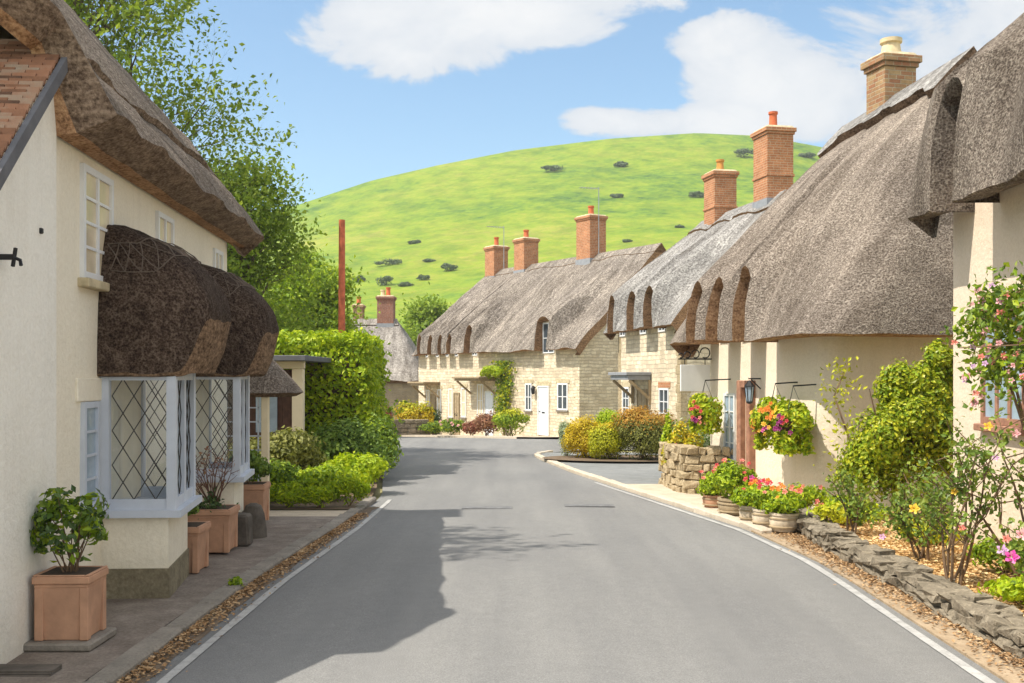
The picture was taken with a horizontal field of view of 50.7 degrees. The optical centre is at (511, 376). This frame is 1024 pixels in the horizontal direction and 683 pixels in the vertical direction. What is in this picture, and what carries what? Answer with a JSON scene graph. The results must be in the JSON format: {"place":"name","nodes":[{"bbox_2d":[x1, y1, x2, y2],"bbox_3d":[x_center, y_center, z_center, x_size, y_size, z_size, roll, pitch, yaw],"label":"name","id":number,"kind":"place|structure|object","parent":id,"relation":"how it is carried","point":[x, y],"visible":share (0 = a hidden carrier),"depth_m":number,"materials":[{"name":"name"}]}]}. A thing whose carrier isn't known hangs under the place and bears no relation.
{"place":"outdoors","nodes":[
{"label":"outdoors","id":0,"kind":"place"},
{"bbox_2d":[0,516,336,682],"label":"pavement","id":1,"kind":"structure","parent":0,"point":[133,622],"depth_m":8.70,"materials":[{"name":"concrete"}]},
{"bbox_2d":[0,664,61,676],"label":"stone slab","id":2,"kind":"object","parent":1,"relation":"on","point":[27,670],"visible":1,"depth_m":6.72,"materials":[{"name":"stone"}]},
{"bbox_2d":[23,627,116,651],"bbox_3d":[-3.065,1.821,7.500,0.470,0.055,0.500,0,0,0],"label":"stone slab","id":3,"kind":"object","parent":1,"relation":"on","point":[99,637],"depth_m":7.26,"materials":[{"name":"stone"}]},
{"bbox_2d":[32,565,108,640],"bbox_3d":[-3.060,1.567,7.500,0.387,0.450,0.387,0,0,-2],"label":"terracotta planter","id":4,"kind":"object","parent":3,"relation":"on","point":[69,605],"visible":1,"depth_m":7.33,"materials":[{"name":"ceramic"}]},
{"bbox_2d":[29,484,109,571],"bbox_3d":[-3.071,1.063,7.502,0.552,0.640,0.533,0,0,0],"label":"potted shrub","id":5,"kind":"object","parent":4,"relation":"on","point":[87,521],"visible":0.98,"depth_m":7.40,"materials":[{"name":"green plant"}]},
{"bbox_2d":[188,521,210,572],"bbox_3d":[-3.160,1.630,10.350,0.445,0.440,0.445,0,0,-2],"label":"terracotta planter","id":6,"kind":"object","parent":1,"relation":"on","point":[198,539],"visible":0.45,"depth_m":10.21,"materials":[{"name":"ceramic"}]},
{"bbox_2d":[188,504,239,552],"bbox_3d":[-3.200,1.620,11.550,0.488,0.460,0.488,0,0,-2],"label":"terracotta planter","id":7,"kind":"object","parent":1,"relation":"on","point":[223,533],"visible":0.61,"depth_m":11.34,"materials":[{"name":"ceramic"}]},
{"bbox_2d":[196,442,238,519],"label":"bare shrub","id":8,"kind":"object","parent":7,"relation":"in","point":[212,499],"visible":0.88,"depth_m":11.46,"materials":[{"name":"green plant"}]},
{"bbox_2d":[237,512,252,546],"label":"stone block","id":9,"kind":"structure","parent":1,"relation":"on","point":[245,532],"depth_m":11.94,"materials":[{"name":"stone"}]},
{"bbox_2d":[243,503,266,538],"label":"stone block","id":10,"kind":"structure","parent":1,"relation":"on","point":[255,511],"depth_m":12.65,"materials":[{"name":"stone"}]},
{"bbox_2d":[243,481,270,519],"bbox_3d":[-3.330,1.600,13.750,0.445,0.500,0.445,0,0,-3],"label":"terracotta planter","id":11,"kind":"object","parent":1,"relation":"on","point":[256,492],"visible":0.49,"depth_m":13.55,"materials":[{"name":"ceramic"}]},
{"bbox_2d":[228,449,272,483],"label":"potted shrub","id":12,"kind":"object","parent":11,"relation":"on","point":[262,467],"visible":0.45,"depth_m":13.66,"materials":[{"name":"green plant"}]},
{"bbox_2d":[269,510,346,515],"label":"pavement","id":13,"kind":"structure","parent":0,"point":[305,512],"depth_m":15.42,"materials":[{"name":"concrete"}]},
{"bbox_2d":[270,438,648,509],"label":"ground","id":14,"kind":"structure","parent":0,"point":[377,493],"depth_m":19.33,"materials":[{"name":"soil"}]},
{"bbox_2d":[0,0,278,663],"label":"thatched cottage","id":15,"kind":"structure","parent":14,"relation":"on","point":[139,327],"depth_m":8.94,"materials":[{"name":"paint"}]},
{"bbox_2d":[75,378,108,514],"bbox_3d":[-3.387,0.572,8.691,0.140,1.125,0.621,0,0,-4],"label":"window","id":16,"kind":"structure","parent":15,"relation":"in","point":[87,389],"depth_m":8.68,"materials":[{"name":"blue paint"}]},
{"bbox_2d":[77,163,113,291],"bbox_3d":[-3.399,-1.193,8.866,0.140,0.975,0.872,0,0,-4],"label":"window","id":17,"kind":"structure","parent":15,"relation":"in","point":[96,210],"depth_m":8.76,"materials":[{"name":"white paint"}]},
{"bbox_2d":[99,373,201,517],"bbox_3d":[-3.135,0.560,9.546,0.695,1.220,1.192,0,0,-4],"label":"bay window","id":18,"kind":"structure","parent":15,"relation":"in","point":[123,410],"depth_m":9.27,"materials":[{"name":"white paint"}]},
{"bbox_2d":[155,210,174,245],"bbox_3d":[-3.567,-1.250,11.035,0.085,0.800,0.631,0,0,-4],"label":"window","id":19,"kind":"structure","parent":15,"relation":"in","point":[164,224],"depth_m":11.02,"materials":[{"name":"white paint"}]},
{"bbox_2d":[196,375,254,482],"bbox_3d":[-3.339,0.560,12.495,0.670,1.220,1.092,0,0,-4],"label":"bay window","id":20,"kind":"structure","parent":15,"relation":"in","point":[241,385],"depth_m":12.48,"materials":[{"name":"blue paint"}]},
{"bbox_2d":[64,0,411,423],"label":"tree","id":21,"kind":"object","parent":14,"relation":"on","point":[132,13],"visible":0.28,"depth_m":25.98,"materials":[{"name":"green plant"}]},
{"bbox_2d":[227,360,302,513],"bbox_3d":[-3.960,0.730,15.750,1.780,2.510,1.500,0,0,0],"label":"thatched porch","id":22,"kind":"object","parent":14,"relation":"on","point":[276,380],"visible":0.31,"depth_m":15.21,"materials":[{"name":"beige paint"}]},
{"bbox_2d":[198,139,337,350],"bbox_3d":[-7.993,-2.196,30.806,7.487,9.258,7.020,0,0,0],"label":"tree","id":23,"kind":"object","parent":14,"relation":"on","point":[271,227],"visible":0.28,"depth_m":30.86,"materials":[{"name":"green plant"}]},
{"bbox_2d":[227,355,331,468],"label":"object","id":24,"kind":"object","parent":14,"relation":"on","point":[289,412],"visible":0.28,"depth_m":20.46,"materials":[{"name":"beige"}]},
{"bbox_2d":[256,397,276,431],"bbox_3d":[-4.650,0.675,20.479,0.400,0.750,0.038,0,0,0],"label":"window","id":25,"kind":"structure","parent":24,"relation":"in","point":[273,400],"depth_m":20.46,"materials":[{"name":"glass"}]},
{"bbox_2d":[270,478,376,508],"bbox_3d":[-5.643,2.025,22.350,6.715,0.200,13.300,0,0,0],"label":"garden bed","id":26,"kind":"object","parent":14,"relation":"on","point":[334,504],"visible":0.07,"depth_m":16.38,"materials":[{"name":"soil"}]},
{"bbox_2d":[227,425,327,482],"bbox_3d":[-4.114,1.421,18.314,1.970,1.227,1.674,0,0,0],"label":"garden shrub","id":27,"kind":"object","parent":26,"relation":"on","point":[289,445],"visible":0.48,"depth_m":18.05,"materials":[{"name":"green plant"}]},
{"bbox_2d":[248,455,308,501],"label":"garden shrub","id":28,"kind":"object","parent":26,"relation":"on","point":[283,474],"visible":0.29,"depth_m":16.74,"materials":[{"name":"green plant"}]},
{"bbox_2d":[270,480,307,507],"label":"bedding plant","id":29,"kind":"object","parent":26,"relation":"on","point":[289,491],"visible":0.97,"depth_m":15.87,"materials":[{"name":"green plant"}]},
{"bbox_2d":[294,485,339,507],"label":"bedding plant","id":30,"kind":"object","parent":26,"relation":"on","point":[326,494],"visible":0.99,"depth_m":15.86,"materials":[{"name":"green plant"}]},
{"bbox_2d":[294,460,358,496],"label":"garden shrub","id":31,"kind":"object","parent":26,"relation":"on","point":[325,474],"visible":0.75,"depth_m":16.81,"materials":[{"name":"green plant"}]},
{"bbox_2d":[274,327,390,449],"bbox_3d":[-5.198,0.555,23.803,4.904,3.338,3.288,0,0,0],"label":"clipped hedge","id":32,"kind":"object","parent":26,"relation":"on","point":[337,388],"visible":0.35,"depth_m":22.43,"materials":[{"name":"green plant"}]},
{"bbox_2d":[327,475,370,506],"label":"bedding plant","id":33,"kind":"object","parent":26,"relation":"on","point":[357,488],"visible":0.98,"depth_m":16.05,"materials":[{"name":"green plant"}]},
{"bbox_2d":[308,415,403,472],"bbox_3d":[-3.071,1.397,20.457,1.714,1.346,1.580,0,0,30],"label":"garden shrub","id":34,"kind":"object","parent":26,"relation":"on","point":[337,438],"visible":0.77,"depth_m":20.35,"materials":[{"name":"green plant"}]},
{"bbox_2d":[326,451,390,487],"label":"garden shrub","id":35,"kind":"object","parent":26,"relation":"on","point":[369,466],"visible":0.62,"depth_m":18.39,"materials":[{"name":"green plant"}]},
{"bbox_2d":[362,412,401,479],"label":"garden shrub","id":36,"kind":"object","parent":26,"relation":"on","point":[386,430],"visible":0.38,"depth_m":21.64,"materials":[{"name":"green plant"}]},
{"bbox_2d":[262,234,405,422],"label":"tree","id":37,"kind":"object","parent":14,"relation":"on","point":[332,302],"visible":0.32,"depth_m":45.21,"materials":[{"name":"green plant"}]},
{"bbox_2d":[338,219,344,332],"bbox_3d":[-4.730,-1.028,30.000,0.226,6.655,0.226,0,0,0],"label":"pole","id":38,"kind":"object","parent":14,"relation":"on","point":[341,300],"visible":0.4,"depth_m":29.92,"materials":[{"name":"orange paint"}]},
{"bbox_2d":[352,287,418,417],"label":"thatched cottage","id":39,"kind":"structure","parent":14,"relation":"on","point":[402,366],"depth_m":61.26,"materials":[{"name":"grey stone"}]},
{"bbox_2d":[392,419,430,435],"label":"boundary wall","id":40,"kind":"structure","parent":14,"relation":"on","point":[409,427],"depth_m":52.63,"materials":[{"name":"stone"}]},
{"bbox_2d":[395,282,451,345],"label":"tree","id":41,"kind":"object","parent":14,"relation":"on","point":[422,316],"visible":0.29,"depth_m":75.18,"materials":[{"name":"green plant"}]},
{"bbox_2d":[431,434,557,436],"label":"garden bed","id":42,"kind":"object","parent":14,"relation":"on","point":[501,435],"visible":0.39,"depth_m":51.48,"materials":[{"name":"soil"}]},
{"bbox_2d":[393,400,434,421],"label":"garden shrub","id":43,"kind":"object","parent":42,"relation":"on","point":[412,410],"visible":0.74,"depth_m":54.21,"materials":[{"name":"yellow plant"}]},
{"bbox_2d":[439,418,465,434],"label":"garden plant","id":44,"kind":"object","parent":42,"relation":"on","point":[447,425],"visible":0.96,"depth_m":51.18,"materials":[{"name":"green plant"}]},
{"bbox_2d":[473,410,498,435],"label":"garden plant","id":45,"kind":"object","parent":42,"relation":"on","point":[484,422],"visible":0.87,"depth_m":48.52,"materials":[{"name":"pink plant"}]},
{"bbox_2d":[491,407,529,435],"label":"garden plant","id":46,"kind":"object","parent":42,"relation":"on","point":[513,418],"visible":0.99,"depth_m":46.50,"materials":[{"name":"green plant"}]},
{"bbox_2d":[407,187,665,438],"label":"thatched terrace","id":47,"kind":"structure","parent":14,"relation":"on","point":[544,324],"depth_m":51.60,"materials":[{"name":"stone"}]},
{"bbox_2d":[476,381,484,415],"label":"door","id":48,"kind":"structure","parent":47,"relation":"in","point":[480,387],"depth_m":53.16,"materials":[{"name":"white paint"}]},
{"bbox_2d":[480,360,520,435],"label":"climbing plant","id":49,"kind":"object","parent":47,"relation":"attached to","point":[496,371],"visible":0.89,"depth_m":50.86,"materials":[{"name":"green plant"}]},
{"bbox_2d":[523,379,532,412],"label":"window","id":50,"kind":"structure","parent":47,"relation":"in","point":[528,382],"depth_m":49.40,"materials":[{"name":"white paint"}]},
{"bbox_2d":[536,381,550,435],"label":"door","id":51,"kind":"structure","parent":47,"relation":"in","point":[543,392],"depth_m":48.32,"materials":[{"name":"white paint"}]},
{"bbox_2d":[556,379,569,411],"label":"window","id":52,"kind":"structure","parent":47,"relation":"in","point":[562,384],"depth_m":47.04,"materials":[{"name":"white paint"}]},
{"bbox_2d":[542,454,658,461],"bbox_3d":[3.050,2.062,27.500,4.600,0.045,3.000,0,0,0],"label":"garden bed","id":53,"kind":"object","parent":14,"relation":"on","point":[623,458],"visible":0.4,"depth_m":27.23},
{"bbox_2d":[560,414,602,457],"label":"clipped shrub","id":54,"kind":"object","parent":53,"relation":"on","point":[576,439],"visible":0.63,"depth_m":27.45,"materials":[{"name":"yellow plant"}]},
{"bbox_2d":[584,421,627,458],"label":"clipped shrub","id":55,"kind":"object","parent":53,"relation":"on","point":[604,437],"visible":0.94,"depth_m":26.83,"materials":[{"name":"yellow plant"}]},
{"bbox_2d":[594,408,625,454],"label":"clipped shrub","id":56,"kind":"object","parent":53,"relation":"on","point":[606,416],"visible":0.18,"depth_m":28.77,"materials":[{"name":"green plant"}]},
{"bbox_2d":[610,405,677,459],"bbox_3d":[3.336,1.397,26.922,1.681,1.395,1.680,0,0,41],"label":"clipped shrub","id":57,"kind":"object","parent":53,"relation":"on","point":[641,430],"visible":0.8,"depth_m":26.52,"materials":[{"name":"green plant"}]},
{"bbox_2d":[534,450,772,532],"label":"kerb","id":58,"kind":"structure","parent":14,"relation":"on","point":[728,519],"depth_m":17.10,"materials":[{"name":"stone"}]},
{"bbox_2d":[658,441,732,493],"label":"stone wall","id":59,"kind":"structure","parent":14,"relation":"on","point":[685,464],"depth_m":18.28,"materials":[{"name":"stone"}]},
{"bbox_2d":[660,417,703,465],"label":"garden shrub","id":60,"kind":"object","parent":59,"relation":"on","point":[682,432],"visible":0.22,"depth_m":19.64,"materials":[{"name":"yellow plant"}]},
{"bbox_2d":[603,111,796,443],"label":"thatched cottage","id":61,"kind":"structure","parent":14,"relation":"on","point":[647,309],"depth_m":33.68,"materials":[{"name":"beige stone"}]},
{"bbox_2d":[658,382,669,423],"bbox_3d":[4.717,0.855,33.397,0.085,1.390,1.090,0,0,-12],"label":"window","id":62,"kind":"structure","parent":61,"relation":"in","point":[663,387],"depth_m":33.39,"materials":[{"name":"white paint"}]},
{"bbox_2d":[670,36,976,509],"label":"thatched cottage","id":63,"kind":"structure","parent":14,"relation":"on","point":[832,253],"depth_m":15.83,"materials":[{"name":"beige"}]},
{"bbox_2d":[678,347,711,390],"bbox_3d":[3.194,-0.135,18.869,0.621,0.770,0.040,0,0,-14],"label":"hanging sign","id":64,"kind":"object","parent":63,"relation":"attached to","point":[693,377],"visible":0.98,"depth_m":18.85,"materials":[{"name":"white metal"}]},
{"bbox_2d":[687,379,730,434],"bbox_3d":[3.230,0.500,18.158,0.732,0.940,0.810,0,0,28],"label":"hanging basket","id":65,"kind":"object","parent":63,"relation":"attached to","point":[705,412],"visible":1,"depth_m":17.94,"materials":[{"name":"green metal"}]},
{"bbox_2d":[723,393,736,466],"bbox_3d":[3.675,0.887,18.251,0.140,1.215,0.530,0,0,-14],"label":"window","id":66,"kind":"structure","parent":63,"relation":"in","point":[729,399],"depth_m":18.23,"materials":[{"name":"white paint"}]},
{"bbox_2d":[737,380,755,471],"bbox_3d":[3.824,1.040,17.571,0.170,1.960,0.460,0,0,-14],"label":"door","id":67,"kind":"structure","parent":63,"relation":"in","point":[745,451],"depth_m":17.64,"materials":[{"name":"brown paint"}]},
{"bbox_2d":[744,378,760,403],"bbox_3d":[3.819,0.225,17.139,0.270,0.410,0.157,0,0,7],"label":"wall lantern","id":68,"kind":"object","parent":63,"relation":"attached to","point":[749,386],"depth_m":17.11,"materials":[{"name":"black metal"}]},
{"bbox_2d":[749,382,797,450],"bbox_3d":[3.870,0.591,15.976,0.748,1.042,0.860,0,0,-14],"label":"hanging basket","id":69,"kind":"object","parent":63,"relation":"attached to","point":[761,424],"visible":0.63,"depth_m":15.88,"materials":[{"name":"green metal"}]},
{"bbox_2d":[769,384,816,456],"bbox_3d":[4.000,0.618,15.416,0.667,1.036,0.773,0,0,15],"label":"hanging basket","id":70,"kind":"object","parent":63,"relation":"attached to","point":[793,423],"visible":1,"depth_m":15.26,"materials":[{"name":"green metal"}]},
{"bbox_2d":[751,530,1023,682],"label":"verge","id":71,"kind":"structure","parent":14,"relation":"on","point":[1005,674],"depth_m":8.23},
{"bbox_2d":[771,531,1023,680],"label":"fallen leaves","id":72,"kind":"object","parent":71,"relation":"on","point":[995,648],"visible":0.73,"depth_m":9.20,"materials":[{"name":"brown plant"}]},
{"bbox_2d":[796,508,1023,663],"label":"garden wall","id":73,"kind":"structure","parent":14,"relation":"on","point":[990,618],"depth_m":8.98,"materials":[{"name":"stone"}]},
{"bbox_2d":[827,510,1023,616],"bbox_3d":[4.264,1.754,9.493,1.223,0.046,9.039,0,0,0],"label":"straw mulch","id":74,"kind":"object","parent":14,"relation":"on","point":[875,536],"visible":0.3,"depth_m":10.66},
{"bbox_2d":[785,482,830,507],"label":"flowering plant","id":75,"kind":"object","parent":74,"relation":"on","point":[811,495],"visible":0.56,"depth_m":14.43,"materials":[{"name":"green plant"}]},
{"bbox_2d":[811,502,852,525],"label":"bedding plant","id":76,"kind":"object","parent":74,"relation":"on","point":[832,514],"visible":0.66,"depth_m":12.80,"materials":[{"name":"yellow plant"}]},
{"bbox_2d":[806,494,888,523],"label":"bedding plant","id":77,"kind":"object","parent":74,"relation":"on","point":[829,503],"visible":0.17,"depth_m":13.14,"materials":[{"name":"green plant"}]},
{"bbox_2d":[820,468,885,539],"bbox_3d":[3.736,1.393,11.983,0.725,0.766,0.689,0,0,14],"label":"rose bush","id":78,"kind":"object","parent":74,"relation":"on","point":[857,515],"visible":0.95,"depth_m":12.00,"materials":[{"name":"green plant"}]},
{"bbox_2d":[813,338,952,513],"bbox_3d":[4.719,0.631,13.805,2.076,2.254,1.453,0,0,36],"label":"climbing shrub","id":79,"kind":"object","parent":74,"relation":"on","point":[898,432],"visible":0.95,"depth_m":13.44,"materials":[{"name":"green plant"}]},
{"bbox_2d":[867,459,962,560],"bbox_3d":[3.933,1.279,10.411,0.871,0.994,0.876,0,0,-45],"label":"rose bush","id":80,"kind":"object","parent":74,"relation":"on","point":[897,521],"visible":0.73,"depth_m":10.44,"materials":[{"name":"green plant"}]},
{"bbox_2d":[896,406,1023,585],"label":"rose bush","id":81,"kind":"object","parent":74,"relation":"on","point":[960,467],"visible":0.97,"depth_m":9.03,"materials":[{"name":"green plant"}]},
{"bbox_2d":[926,398,1023,578],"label":"rose bush","id":82,"kind":"object","parent":74,"relation":"on","point":[1018,500],"visible":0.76,"depth_m":9.01,"materials":[{"name":"green plant"}]},
{"bbox_2d":[940,260,1023,430],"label":"climbing rose","id":83,"kind":"object","parent":74,"relation":"on","point":[990,312],"visible":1,"depth_m":9.37,"materials":[{"name":"green plant"}]},
{"bbox_2d":[966,537,1022,575],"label":"bedding plant","id":84,"kind":"object","parent":74,"relation":"on","point":[981,552],"visible":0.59,"depth_m":9.63,"materials":[{"name":"green plant"}]},
{"bbox_2d":[977,574,1023,607],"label":"bedding plant","id":85,"kind":"object","parent":74,"relation":"on","point":[1005,589],"visible":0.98,"depth_m":8.26,"materials":[{"name":"green plant"}]},
{"bbox_2d":[990,512,1023,585],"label":"rose bush","id":86,"kind":"object","parent":74,"relation":"on","point":[1013,555],"visible":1,"depth_m":8.07,"materials":[{"name":"pink plant"}]},
{"bbox_2d":[907,13,1023,546],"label":"thatched cottage","id":87,"kind":"structure","parent":14,"relation":"on","point":[969,171],"depth_m":10.79,"materials":[{"name":"paint"}]},
{"bbox_2d":[973,291,1023,435],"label":"window","id":88,"kind":"structure","parent":87,"relation":"in","point":[989,412],"depth_m":10.76,"materials":[{"name":"glass"}]},
{"bbox_2d":[401,435,523,438],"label":"pavement","id":89,"kind":"structure","parent":0,"point":[462,436],"depth_m":47.23,"materials":[{"name":"concrete"}]},
{"bbox_2d":[255,133,821,329],"bbox_3d":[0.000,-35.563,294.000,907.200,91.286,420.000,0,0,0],"label":"hill","id":90,"kind":"structure","parent":0,"point":[449,213],"depth_m":285.40,"materials":[{"name":"green plant"}]},
{"bbox_2d":[84,0,1023,209],"label":"sky","id":91,"kind":"structure","parent":0,"point":[370,90],"materials":[{"name":"blue"}]},
{"bbox_2d":[145,437,1005,682],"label":"road","id":92,"kind":"structure","parent":0,"point":[423,577],"depth_m":8.96,"materials":[{"name":"grey asphalt"}]},
{"bbox_2d":[82,496,376,682],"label":"kerb","id":93,"kind":"structure","parent":92,"relation":"on","point":[127,661],"depth_m":8.49,"materials":[{"name":"concrete"}]},
{"bbox_2d":[122,507,378,682],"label":"gutter","id":94,"kind":"object","parent":92,"relation":"on","point":[367,510],"visible":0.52,"depth_m":8.38,"materials":[{"name":"gravel"}]},
{"bbox_2d":[116,512,376,682],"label":"fallen leaves","id":95,"kind":"object","parent":94,"relation":"on","point":[196,625],"visible":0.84,"depth_m":8.84,"materials":[{"name":"brown plant"}]},
{"bbox_2d":[156,500,390,682],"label":"road marking","id":96,"kind":"object","parent":92,"relation":"on","point":[179,667],"visible":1,"depth_m":8.68,"materials":[{"name":"paint"}]},
{"bbox_2d":[594,482,995,682],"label":"road marking","id":97,"kind":"object","parent":92,"relation":"on","point":[979,675],"visible":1,"depth_m":8.92,"materials":[{"name":"paint"}]},
{"bbox_2d":[541,452,662,483],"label":"pavement","id":98,"kind":"structure","parent":0,"point":[635,472],"depth_m":24.09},
{"bbox_2d":[627,484,770,528],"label":"pavement","id":99,"kind":"structure","parent":0,"point":[693,499],"depth_m":18.10,"materials":[{"name":"concrete"}]},
{"bbox_2d":[702,494,720,507],"bbox_3d":[3.020,1.848,16.100,0.378,0.187,0.372,0,0,9],"label":"flower tub","id":100,"kind":"object","parent":99,"relation":"on","point":[709,501],"visible":0.54,"depth_m":15.96,"materials":[{"name":"ceramic"}]},
{"bbox_2d":[696,469,726,495],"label":"flowering plant","id":101,"kind":"object","parent":100,"relation":"in","point":[707,485],"visible":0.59,"depth_m":15.96,"materials":[{"name":"green plant"}]},
{"bbox_2d":[717,496,739,515],"bbox_3d":[3.120,1.810,15.100,0.510,0.234,0.502,0,0,-14],"label":"flower tub","id":102,"kind":"object","parent":99,"relation":"on","point":[726,505],"visible":0.4,"depth_m":14.92,"materials":[{"name":"beige ceramic"}]},
{"bbox_2d":[711,458,760,497],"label":"flowering plant","id":103,"kind":"object","parent":102,"relation":"on","point":[728,476],"visible":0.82,"depth_m":14.97,"materials":[{"name":"green plant"}]},
{"bbox_2d":[738,505,754,520],"bbox_3d":[3.170,1.806,14.300,0.335,0.218,0.340,0,0,1],"label":"flower tub","id":104,"kind":"object","parent":99,"relation":"on","point":[745,512],"visible":0.48,"depth_m":14.18,"materials":[{"name":"stone"}]},
{"bbox_2d":[729,475,769,506],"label":"flowering plant","id":105,"kind":"object","parent":104,"relation":"on","point":[736,498],"visible":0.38,"depth_m":14.21,"materials":[{"name":"green plant"}]},
{"bbox_2d":[751,507,769,526],"bbox_3d":[3.240,1.794,13.800,0.354,0.226,0.359,0,0,-18],"label":"flower tub","id":106,"kind":"object","parent":99,"relation":"on","point":[760,518],"visible":0.42,"depth_m":13.67,"materials":[{"name":"beige ceramic"}]},
{"bbox_2d":[741,478,785,509],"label":"flowering plant","id":107,"kind":"object","parent":106,"relation":"in","point":[756,496],"visible":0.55,"depth_m":13.69,"materials":[{"name":"green plant"}]},
{"bbox_2d":[768,511,798,531],"bbox_3d":[3.360,1.787,13.350,0.372,0.226,0.378,0,0,-17],"label":"flower tub","id":108,"kind":"object","parent":99,"relation":"on","point":[786,522],"visible":0.89,"depth_m":13.21,"materials":[{"name":"beige ceramic"}]},
{"bbox_2d":[760,484,806,513],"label":"flowering plant","id":109,"kind":"object","parent":108,"relation":"in","point":[784,501],"visible":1,"depth_m":13.26,"materials":[{"name":"green plant"}]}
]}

